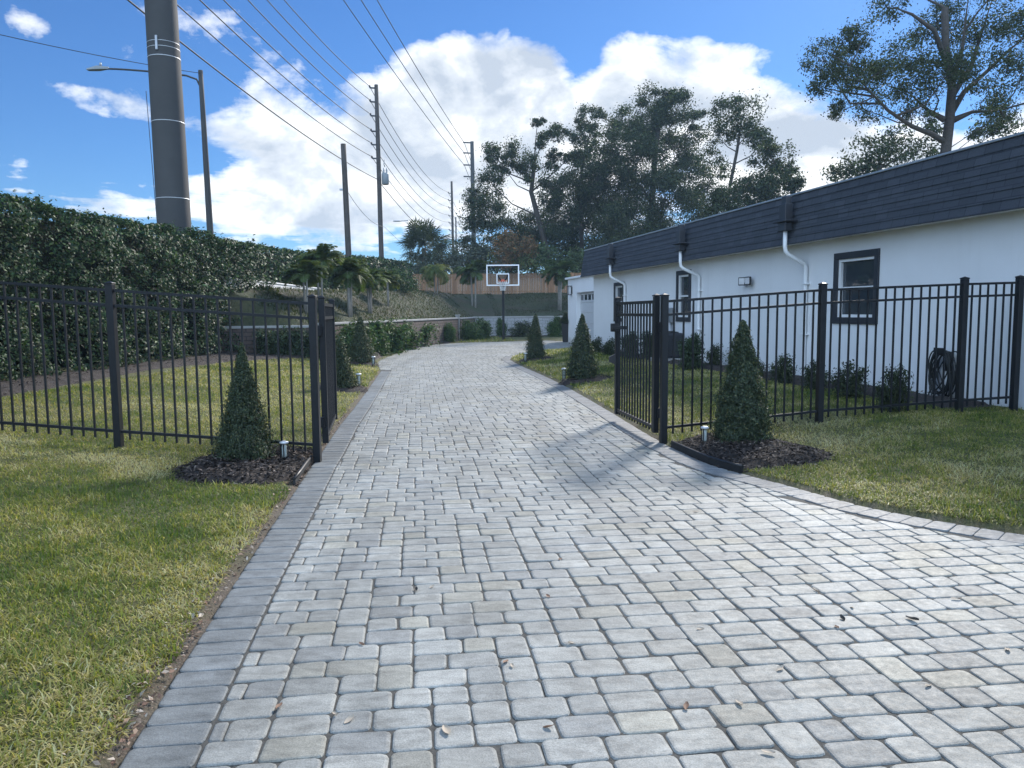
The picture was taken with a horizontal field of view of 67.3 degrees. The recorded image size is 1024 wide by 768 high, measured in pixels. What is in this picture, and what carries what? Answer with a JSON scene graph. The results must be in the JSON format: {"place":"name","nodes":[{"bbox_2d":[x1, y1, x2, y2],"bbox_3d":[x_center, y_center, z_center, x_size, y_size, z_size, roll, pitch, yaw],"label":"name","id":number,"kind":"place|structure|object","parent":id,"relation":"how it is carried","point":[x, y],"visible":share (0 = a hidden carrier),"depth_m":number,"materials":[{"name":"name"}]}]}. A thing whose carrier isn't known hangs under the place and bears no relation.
{"place":"outdoors","nodes":[
{"label":"outdoors","id":0,"kind":"place"},
{"bbox_2d":[201,286,567,325],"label":"hillside","id":1,"kind":"structure","parent":0,"point":[484,306],"depth_m":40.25,"materials":[{"name":"green plant"}]},
{"bbox_2d":[220,233,383,287],"bbox_3d":[-10.221,-6.254,43.268,2.315,3.932,34.427,0,5,1],"label":"hedge","id":2,"kind":"object","parent":1,"relation":"on","point":[277,259],"visible":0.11,"depth_m":32.59,"materials":[{"name":"green plant"}]},
{"bbox_2d":[278,260,328,313],"bbox_3d":[-7.147,-3.244,26.334,1.727,2.018,1.753,-3,6,-23],"label":"feather palm","id":3,"kind":"object","parent":1,"relation":"on","point":[304,279],"visible":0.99,"depth_m":26.16,"materials":[{"name":"green plant"}]},
{"bbox_2d":[291,243,342,296],"bbox_3d":[-7.031,-3.729,27.775,1.786,2.702,1.814,-4,6,-34],"label":"feather palm","id":4,"kind":"object","parent":1,"relation":"on","point":[322,252],"visible":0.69,"depth_m":27.52,"materials":[{"name":"green plant"}]},
{"bbox_2d":[339,143,351,256],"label":"utility pole","id":5,"kind":"object","parent":1,"relation":"on","point":[348,252],"visible":0.74,"depth_m":44.08,"materials":[{"name":"brown wood"}]},
{"bbox_2d":[326,257,374,316],"bbox_3d":[-6.310,-3.671,29.754,1.893,2.500,2.184,0,5,1],"label":"feather palm","id":6,"kind":"object","parent":1,"relation":"on","point":[345,268],"visible":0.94,"depth_m":29.56,"materials":[{"name":"green plant"}]},
{"bbox_2d":[291,255,418,289],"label":"hedge","id":7,"kind":"object","parent":1,"relation":"on","point":[379,262],"visible":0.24,"depth_m":48.06,"materials":[{"name":"green plant"}]},
{"bbox_2d":[352,268,392,313],"bbox_3d":[-6.065,-3.872,32.803,1.799,2.066,2.075,0,5,5],"label":"feather palm","id":8,"kind":"object","parent":1,"relation":"on","point":[376,275],"visible":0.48,"depth_m":32.53,"materials":[{"name":"green plant"}]},
{"bbox_2d":[369,84,388,258],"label":"utility pole","id":9,"kind":"object","parent":1,"relation":"on","point":[385,178],"visible":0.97,"depth_m":58.58,"materials":[{"name":"brown wood"}]},
{"bbox_2d":[127,0,415,223],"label":"power line","id":10,"kind":"object","parent":9,"relation":"attached to","point":[143,12],"visible":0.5,"depth_m":33.49,"materials":[{"name":"metal"}]},
{"bbox_2d":[177,4,455,239],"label":"power line","id":11,"kind":"object","parent":9,"relation":"attached to","point":[282,94],"visible":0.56,"depth_m":36.41,"materials":[{"name":"metal"}]},
{"bbox_2d":[199,0,458,237],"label":"power line","id":12,"kind":"object","parent":9,"relation":"attached to","point":[298,89],"visible":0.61,"depth_m":38.77,"materials":[{"name":"metal"}]},
{"bbox_2d":[223,0,460,234],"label":"power line","id":13,"kind":"object","parent":9,"relation":"attached to","point":[318,89],"visible":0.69,"depth_m":42.18,"materials":[{"name":"metal"}]},
{"bbox_2d":[248,0,476,245],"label":"power line","id":14,"kind":"object","parent":9,"relation":"attached to","point":[337,88],"visible":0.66,"depth_m":45.24,"materials":[{"name":"metal"}]},
{"bbox_2d":[267,0,478,241],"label":"power line","id":15,"kind":"object","parent":9,"relation":"attached to","point":[351,85],"visible":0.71,"depth_m":50.04,"materials":[{"name":"metal"}]},
{"bbox_2d":[284,0,480,237],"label":"power line","id":16,"kind":"object","parent":9,"relation":"attached to","point":[363,81],"visible":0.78,"depth_m":53.16,"materials":[{"name":"metal"}]},
{"bbox_2d":[375,271,404,305],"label":"feather palm","id":17,"kind":"object","parent":1,"relation":"on","point":[393,281],"visible":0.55,"depth_m":36.69,"materials":[{"name":"green plant"}]},
{"bbox_2d":[370,257,423,296],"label":"bush","id":18,"kind":"object","parent":1,"relation":"on","point":[403,286],"visible":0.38,"depth_m":43.25,"materials":[{"name":"green plant"}]},
{"bbox_2d":[394,216,455,282],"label":"sabal palm","id":19,"kind":"object","parent":1,"relation":"on","point":[413,237],"visible":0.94,"depth_m":70.42,"materials":[{"name":"green plant"}]},
{"bbox_2d":[419,263,452,295],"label":"feather palm","id":20,"kind":"object","parent":1,"relation":"on","point":[433,272],"visible":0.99,"depth_m":49.90,"materials":[{"name":"green plant"}]},
{"bbox_2d":[408,247,463,283],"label":"bush","id":21,"kind":"object","parent":1,"relation":"on","point":[422,262],"visible":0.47,"depth_m":68.99,"materials":[{"name":"green plant"}]},
{"bbox_2d":[448,181,453,267],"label":"utility pole","id":22,"kind":"object","parent":1,"relation":"on","point":[452,221],"visible":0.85,"depth_m":110.08,"materials":[{"name":"brown wood"}]},
{"bbox_2d":[463,141,476,284],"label":"transmission pole","id":23,"kind":"object","parent":1,"relation":"on","point":[471,164],"visible":0.38,"depth_m":107.42,"materials":[{"name":"wood"}]},
{"bbox_2d":[343,0,492,224],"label":"power line","id":24,"kind":"object","parent":23,"relation":"attached to","point":[400,80],"visible":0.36,"depth_m":70.29,"materials":[{"name":"metal"}]},
{"bbox_2d":[444,232,496,274],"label":"bush","id":25,"kind":"object","parent":1,"relation":"on","point":[470,254],"visible":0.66,"depth_m":67.88,"materials":[{"name":"green plant"}]},
{"bbox_2d":[453,259,491,307],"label":"feather palm","id":26,"kind":"object","parent":1,"relation":"on","point":[472,275],"visible":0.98,"depth_m":54.22,"materials":[{"name":"green plant"}]},
{"bbox_2d":[408,272,579,293],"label":"board fence","id":27,"kind":"object","parent":1,"relation":"on","point":[538,286],"visible":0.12,"depth_m":66.48,"materials":[{"name":"brown wood"}]},
{"bbox_2d":[480,251,542,274],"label":"bush","id":28,"kind":"object","parent":1,"relation":"on","point":[523,263],"visible":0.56,"depth_m":66.00,"materials":[{"name":"green plant"}]},
{"bbox_2d":[483,228,540,270],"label":"bush","id":29,"kind":"object","parent":1,"relation":"on","point":[505,247],"visible":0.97,"depth_m":65.53,"materials":[{"name":"green plant"}]},
{"bbox_2d":[456,116,591,269],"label":"tall tree","id":30,"kind":"object","parent":1,"relation":"on","point":[476,199],"visible":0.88,"depth_m":70.13,"materials":[{"name":"green plant"}]},
{"bbox_2d":[526,240,566,277],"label":"bush","id":31,"kind":"object","parent":1,"relation":"on","point":[544,251],"visible":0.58,"depth_m":66.97,"materials":[{"name":"green plant"}]},
{"bbox_2d":[540,259,578,310],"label":"feather palm","id":32,"kind":"object","parent":1,"relation":"on","point":[558,270],"visible":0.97,"depth_m":55.06,"materials":[{"name":"green plant"}]},
{"bbox_2d":[556,245,585,274],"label":"bush","id":33,"kind":"object","parent":1,"relation":"on","point":[575,256],"visible":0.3,"depth_m":67.72,"materials":[{"name":"green plant"}]},
{"bbox_2d":[540,102,616,259],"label":"tall tree","id":34,"kind":"object","parent":1,"relation":"on","point":[581,123],"visible":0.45,"depth_m":73.35,"materials":[{"name":"green plant"}]},
{"bbox_2d":[499,205,660,273],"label":"thicket","id":35,"kind":"object","parent":1,"relation":"on","point":[566,249],"visible":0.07,"depth_m":76.36,"materials":[{"name":"green plant"}]},
{"bbox_2d":[569,79,725,248],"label":"tall tree","id":36,"kind":"object","parent":1,"relation":"on","point":[642,138],"visible":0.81,"depth_m":67.79,"materials":[{"name":"green plant"}]},
{"bbox_2d":[697,87,777,195],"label":"tall tree","id":37,"kind":"object","parent":1,"relation":"on","point":[752,134],"visible":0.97,"depth_m":60.13,"materials":[{"name":"green plant"}]},
{"bbox_2d":[693,135,811,216],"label":"tall tree","id":38,"kind":"object","parent":1,"relation":"on","point":[767,186],"visible":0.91,"depth_m":55.37,"materials":[{"name":"green plant"}]},
{"bbox_2d":[0,336,1023,767],"bbox_3d":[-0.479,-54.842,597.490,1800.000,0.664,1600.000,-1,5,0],"label":"ground","id":39,"kind":"structure","parent":0,"point":[166,680],"depth_m":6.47,"materials":[{"name":"green plant"}]},
{"bbox_2d":[0,189,276,380],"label":"hedge","id":40,"kind":"object","parent":39,"relation":"on","point":[67,247],"visible":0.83,"depth_m":16.67,"materials":[{"name":"green plant"}]},
{"bbox_2d":[86,62,213,233],"bbox_3d":[-13.678,-6.857,29.471,4.559,10.580,0.310,-1,5,0],"label":"street lamp","id":41,"kind":"object","parent":39,"relation":"on","point":[208,200],"visible":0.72,"depth_m":29.17,"materials":[{"name":"metal"}]},
{"bbox_2d":[1,351,304,395],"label":"mulch bed","id":42,"kind":"object","parent":39,"relation":"on","point":[97,374],"visible":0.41,"depth_m":15.63,"materials":[{"name":"black wood"}]},
{"bbox_2d":[246,327,288,355],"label":"shrub","id":43,"kind":"object","parent":42,"relation":"on","point":[260,341],"visible":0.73,"depth_m":23.51,"materials":[{"name":"green plant"}]},
{"bbox_2d":[270,325,297,355],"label":"shrub","id":44,"kind":"object","parent":42,"relation":"on","point":[286,343],"visible":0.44,"depth_m":23.89,"materials":[{"name":"green plant"}]},
{"bbox_2d":[0,281,321,463],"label":"picket fence","id":45,"kind":"object","parent":39,"relation":"on","point":[111,305],"visible":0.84,"depth_m":8.26,"materials":[{"name":"black metal"}]},
{"bbox_2d":[317,296,337,442],"bbox_3d":[-2.347,-0.255,9.848,0.107,1.705,2.159,-1,5,-9],"label":"gate leaf","id":46,"kind":"object","parent":45,"relation":"attached to","point":[326,328],"visible":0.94,"depth_m":9.45,"materials":[{"name":"black metal"}]},
{"bbox_2d":[144,0,191,236],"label":"transmission pole","id":47,"kind":"object","parent":39,"relation":"on","point":[172,195],"visible":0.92,"depth_m":23.28,"materials":[{"name":"metal"}]},
{"bbox_2d":[62,409,349,767],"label":"leaf litter","id":48,"kind":"object","parent":39,"relation":"on","point":[113,759],"visible":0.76,"depth_m":3.38,"materials":[{"name":"brown plant"}]},
{"bbox_2d":[165,444,313,486],"bbox_3d":[-2.669,0.849,7.986,1.400,0.225,2.150,-1,5,0],"label":"mulch bed","id":49,"kind":"object","parent":39,"relation":"on","point":[229,478],"visible":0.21,"depth_m":7.28,"materials":[{"name":"black wood"}]},
{"bbox_2d":[206,342,278,461],"bbox_3d":[-2.795,0.214,7.960,0.736,1.306,0.725,-3,6,-29],"label":"conifer","id":50,"kind":"object","parent":49,"relation":"on","point":[247,424],"visible":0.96,"depth_m":7.86,"materials":[{"name":"green plant"}]},
{"bbox_2d":[198,325,308,353],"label":"retaining wall","id":51,"kind":"structure","parent":39,"relation":"on","point":[248,334],"depth_m":23.79,"materials":[{"name":"concrete"}]},
{"bbox_2d":[224,277,329,290],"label":"boundary wall","id":52,"kind":"structure","parent":39,"relation":"on","point":[283,284],"depth_m":30.39,"materials":[{"name":"paint"}]},
{"bbox_2d":[284,327,309,356],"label":"shrub","id":53,"kind":"object","parent":39,"relation":"on","point":[297,339],"visible":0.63,"depth_m":23.99,"materials":[{"name":"green plant"}]},
{"bbox_2d":[293,455,312,485],"bbox_3d":[-2.100,0.877,7.737,0.036,0.121,1.124,-1,5,-7],"label":"landscape edging","id":54,"kind":"object","parent":39,"relation":"on","point":[301,470],"visible":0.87,"depth_m":7.60,"materials":[{"name":"black plastic"}]},
{"bbox_2d":[320,384,367,392],"bbox_3d":[-3.474,0.119,15.765,1.500,0.232,1.250,-1,5,0],"label":"mulch bed","id":55,"kind":"object","parent":39,"relation":"on","point":[356,388],"visible":0.3,"depth_m":15.49,"materials":[{"name":"brown soil"}]},
{"bbox_2d":[336,340,362,387],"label":"conifer","id":56,"kind":"object","parent":55,"relation":"on","point":[344,376],"visible":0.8,"depth_m":15.57,"materials":[{"name":"green plant"}]},
{"bbox_2d":[350,361,378,366],"bbox_3d":[-4.488,-0.582,23.154,1.500,0.268,1.200,-1,5,0],"label":"mulch bed","id":57,"kind":"object","parent":39,"relation":"on","point":[357,363],"visible":0.3,"depth_m":22.83,"materials":[{"name":"brown soil"}]},
{"bbox_2d":[347,316,375,362],"bbox_3d":[-4.543,-1.299,23.082,1.113,1.486,1.032,4,7,42],"label":"conifer","id":58,"kind":"object","parent":57,"relation":"on","point":[359,342],"visible":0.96,"depth_m":22.93,"materials":[{"name":"green plant"}]},
{"bbox_2d":[356,352,388,358],"bbox_3d":[-5.212,-1.521,32.669,1.650,0.285,17.700,-1,5,0],"label":"mulch bed","id":59,"kind":"object","parent":39,"relation":"on","point":[378,356],"visible":0.05,"depth_m":27.19,"materials":[{"name":"brown wood"}]},
{"bbox_2d":[335,323,361,353],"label":"shrub","id":60,"kind":"object","parent":59,"relation":"on","point":[349,331],"visible":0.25,"depth_m":25.20,"materials":[{"name":"green plant"}]},
{"bbox_2d":[347,319,382,358],"bbox_3d":[-5.462,-1.547,26.891,1.832,1.475,2.080,-1,5,-9],"label":"shrub","id":61,"kind":"object","parent":59,"relation":"on","point":[369,330],"visible":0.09,"depth_m":26.75,"materials":[{"name":"green plant"}]},
{"bbox_2d":[365,318,399,355],"bbox_3d":[-5.283,-1.708,28.600,1.901,1.475,1.914,2,6,23],"label":"shrub","id":62,"kind":"object","parent":59,"relation":"on","point":[380,329],"visible":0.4,"depth_m":28.45,"materials":[{"name":"green plant"}]},
{"bbox_2d":[381,317,419,353],"bbox_3d":[-4.810,-1.938,30.883,2.261,1.497,1.991,1,5,11],"label":"shrub","id":63,"kind":"object","parent":59,"relation":"on","point":[399,337],"visible":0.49,"depth_m":30.49,"materials":[{"name":"green plant"}]},
{"bbox_2d":[387,317,427,349],"bbox_3d":[-4.870,-2.194,33.593,2.221,1.502,2.237,-5,7,-39],"label":"shrub","id":64,"kind":"object","parent":59,"relation":"on","point":[417,340],"visible":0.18,"depth_m":33.31,"materials":[{"name":"green plant"}]},
{"bbox_2d":[410,316,437,346],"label":"shrub","id":65,"kind":"object","parent":59,"relation":"on","point":[428,329],"visible":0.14,"depth_m":36.14,"materials":[{"name":"green plant"}]},
{"bbox_2d":[318,317,458,349],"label":"retaining wall","id":66,"kind":"structure","parent":39,"relation":"on","point":[420,323],"depth_m":36.78,"materials":[{"name":"concrete"}]},
{"bbox_2d":[439,335,547,343],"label":"mulch bed","id":67,"kind":"object","parent":39,"relation":"on","point":[445,342],"visible":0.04,"depth_m":41.71,"materials":[{"name":"black wood"}]},
{"bbox_2d":[443,322,457,342],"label":"shrub","id":68,"kind":"object","parent":67,"relation":"on","point":[449,331],"visible":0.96,"depth_m":40.19,"materials":[{"name":"green plant"}]},
{"bbox_2d":[458,320,483,340],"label":"shrub","id":69,"kind":"object","parent":67,"relation":"on","point":[468,331],"visible":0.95,"depth_m":42.77,"materials":[{"name":"green plant"}]},
{"bbox_2d":[473,317,493,339],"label":"shrub","id":70,"kind":"object","parent":67,"relation":"on","point":[483,323],"visible":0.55,"depth_m":43.90,"materials":[{"name":"green plant"}]},
{"bbox_2d":[506,320,531,336],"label":"shrub","id":71,"kind":"object","parent":67,"relation":"on","point":[521,330],"visible":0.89,"depth_m":47.92,"materials":[{"name":"green plant"}]},
{"bbox_2d":[543,315,561,336],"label":"shrub","id":72,"kind":"object","parent":67,"relation":"on","point":[555,329],"visible":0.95,"depth_m":47.80,"materials":[{"name":"green plant"}]},
{"bbox_2d":[486,264,518,340],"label":"basketball hoop","id":73,"kind":"object","parent":39,"relation":"on","point":[502,282],"visible":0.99,"depth_m":41.23,"materials":[{"name":"black metal"}]},
{"bbox_2d":[475,316,561,335],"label":"retaining wall","id":74,"kind":"structure","parent":39,"relation":"on","point":[510,320],"depth_m":49.73,"materials":[{"name":"concrete"}]},
{"bbox_2d":[518,356,551,361],"bbox_3d":[0.746,-0.732,24.126,1.350,0.278,1.100,-1,5,0],"label":"mulch bed","id":75,"kind":"object","parent":39,"relation":"on","point":[534,359],"visible":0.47,"depth_m":23.86,"materials":[{"name":"brown wood"}]},
{"bbox_2d":[524,313,546,358],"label":"conifer","id":76,"kind":"object","parent":75,"relation":"on","point":[533,347],"visible":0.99,"depth_m":23.93,"materials":[{"name":"green plant"}]},
{"bbox_2d":[558,375,607,385],"bbox_3d":[1.567,-0.046,16.966,1.500,0.257,1.250,-1,5,0],"label":"mulch bed","id":77,"kind":"object","parent":39,"relation":"on","point":[569,380],"visible":0.47,"depth_m":16.65,"materials":[{"name":"brown soil"}]},
{"bbox_2d":[561,314,601,379],"bbox_3d":[1.524,-0.790,16.864,0.902,1.537,0.948,0,5,6],"label":"conifer","id":78,"kind":"object","parent":77,"relation":"on","point":[582,351],"visible":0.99,"depth_m":16.75,"materials":[{"name":"green plant"}]},
{"bbox_2d":[599,336,614,354],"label":"shrub","id":79,"kind":"object","parent":39,"relation":"on","point":[608,347],"visible":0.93,"depth_m":23.89,"materials":[{"name":"green plant"}]},
{"bbox_2d":[671,440,743,473],"bbox_3d":[2.038,0.788,8.300,0.113,0.121,1.516,-2,6,-15],"label":"landscape edging","id":80,"kind":"object","parent":39,"relation":"on","point":[724,464],"visible":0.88,"depth_m":8.04,"materials":[{"name":"black plastic"}]},
{"bbox_2d":[669,432,837,472],"bbox_3d":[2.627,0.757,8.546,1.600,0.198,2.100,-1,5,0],"label":"mulch bed","id":81,"kind":"object","parent":39,"relation":"on","point":[752,463],"visible":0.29,"depth_m":7.95,"materials":[{"name":"brown wood"}]},
{"bbox_2d":[705,320,782,444],"bbox_3d":[2.639,0.006,8.809,0.850,1.495,0.882,3,6,33],"label":"conifer","id":82,"kind":"object","parent":81,"relation":"on","point":[742,400],"visible":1,"depth_m":8.70,"materials":[{"name":"green plant"}]},
{"bbox_2d":[511,346,1023,526],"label":"lawn grass","id":83,"kind":"structure","parent":39,"relation":"on","point":[1006,492],"depth_m":8.23,"materials":[{"name":"green plant"}]},
{"bbox_2d":[565,131,1023,409],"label":"house","id":84,"kind":"structure","parent":39,"relation":"on","point":[952,217],"depth_m":13.64,"materials":[{"name":"paint"}]},
{"bbox_2d":[581,292,593,341],"bbox_3d":[3.949,-3.085,36.084,0.059,2.508,4.890,-2,5,-12],"label":"garage door","id":85,"kind":"structure","parent":84,"relation":"in","point":[587,309],"depth_m":37.06,"materials":[{"name":"white metal"}]},
{"bbox_2d":[613,282,622,321],"bbox_3d":[3.660,-2.779,26.068,0.109,1.322,0.998,-2,5,-12],"label":"window","id":86,"kind":"structure","parent":84,"relation":"in","point":[618,287],"depth_m":26.29,"materials":[{"name":"black glass"}]},
{"bbox_2d":[675,269,690,321],"bbox_3d":[4.715,-2.402,21.002,0.109,1.390,0.933,-2,5,-12],"label":"window","id":87,"kind":"structure","parent":84,"relation":"in","point":[683,278],"depth_m":21.09,"materials":[{"name":"black glass"}]},
{"bbox_2d":[832,248,879,323],"bbox_3d":[6.209,-1.734,13.843,0.109,1.303,1.260,-2,5,-12],"label":"window","id":88,"kind":"structure","parent":84,"relation":"in","point":[855,269],"depth_m":13.88,"materials":[{"name":"black glass"}]},
{"bbox_2d":[928,348,956,396],"bbox_3d":[6.565,-0.080,11.738,0.200,0.951,0.564,-2,5,-12],"label":"garden hose","id":89,"kind":"object","parent":84,"relation":"attached to","point":[948,357],"visible":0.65,"depth_m":11.72,"materials":[{"name":"black rubber"}]},
{"bbox_2d":[600,349,992,407],"bbox_3d":[4.530,-0.439,19.639,4.850,0.307,18.450,-1,5,0],"label":"mulch bed","id":90,"kind":"object","parent":39,"relation":"on","point":[870,390],"visible":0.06,"depth_m":12.08,"materials":[{"name":"brown soil"}]},
{"bbox_2d":[651,331,681,360],"bbox_3d":[4.211,-0.993,20.627,0.820,0.865,0.820,-2,5,-12],"label":"air conditioner","id":91,"kind":"object","parent":90,"relation":"on","point":[678,335],"visible":0.2,"depth_m":20.32,"materials":[{"name":"metal"}]},
{"bbox_2d":[675,332,709,370],"bbox_3d":[4.168,-0.755,17.815,0.844,0.941,0.871,-2,6,-16],"label":"shrub","id":92,"kind":"object","parent":90,"relation":"on","point":[688,354],"visible":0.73,"depth_m":17.63,"materials":[{"name":"green plant"}]},
{"bbox_2d":[703,343,723,364],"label":"shrub","id":93,"kind":"object","parent":90,"relation":"on","point":[716,355],"visible":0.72,"depth_m":18.38,"materials":[{"name":"green plant"}]},
{"bbox_2d":[765,353,799,383],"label":"shrub","id":94,"kind":"object","parent":90,"relation":"on","point":[780,372],"visible":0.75,"depth_m":14.36,"materials":[{"name":"green plant"}]},
{"bbox_2d":[825,359,869,398],"bbox_3d":[5.222,-0.077,11.910,0.655,0.637,0.626,4,7,37],"label":"shrub","id":95,"kind":"object","parent":90,"relation":"on","point":[851,386],"visible":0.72,"depth_m":11.82,"materials":[{"name":"green plant"}]},
{"bbox_2d":[799,360,833,390],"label":"shrub","id":96,"kind":"object","parent":39,"relation":"on","point":[807,375],"visible":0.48,"depth_m":12.97,"materials":[{"name":"green plant"}]},
{"bbox_2d":[659,275,1023,443],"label":"picket fence","id":97,"kind":"object","parent":39,"relation":"on","point":[964,296],"visible":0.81,"depth_m":9.76,"materials":[{"name":"black metal"}]},
{"bbox_2d":[609,294,659,432],"bbox_3d":[1.674,-0.331,10.283,0.222,1.705,1.927,-1,5,-10],"label":"gate leaf","id":98,"kind":"object","parent":97,"relation":"attached to","point":[617,327],"visible":0.88,"depth_m":10.15,"materials":[{"name":"black metal"}]},
{"bbox_2d":[870,363,913,412],"bbox_3d":[5.083,0.058,10.243,0.570,0.686,0.565,-2,5,-12],"label":"shrub","id":99,"kind":"object","parent":39,"relation":"on","point":[895,391],"visible":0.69,"depth_m":10.19,"materials":[{"name":"green plant"}]},
{"bbox_2d":[797,0,1023,153],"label":"oak tree","id":100,"kind":"object","parent":39,"relation":"on","point":[951,72],"visible":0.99,"depth_m":34.43,"materials":[{"name":"green plant"}]},
{"bbox_2d":[817,105,1023,183],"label":"tree","id":101,"kind":"object","parent":39,"relation":"on","point":[868,165],"visible":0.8,"depth_m":48.81,"materials":[{"name":"green plant"}]},
{"bbox_2d":[0,0,1023,293],"label":"sky","id":102,"kind":"structure","parent":0,"point":[73,135],"materials":[{"name":"blue"}]},
{"bbox_2d":[119,340,1023,767],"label":"driveway","id":103,"kind":"structure","parent":0,"point":[177,728],"depth_m":4.08,"materials":[{"name":"grey stone"}]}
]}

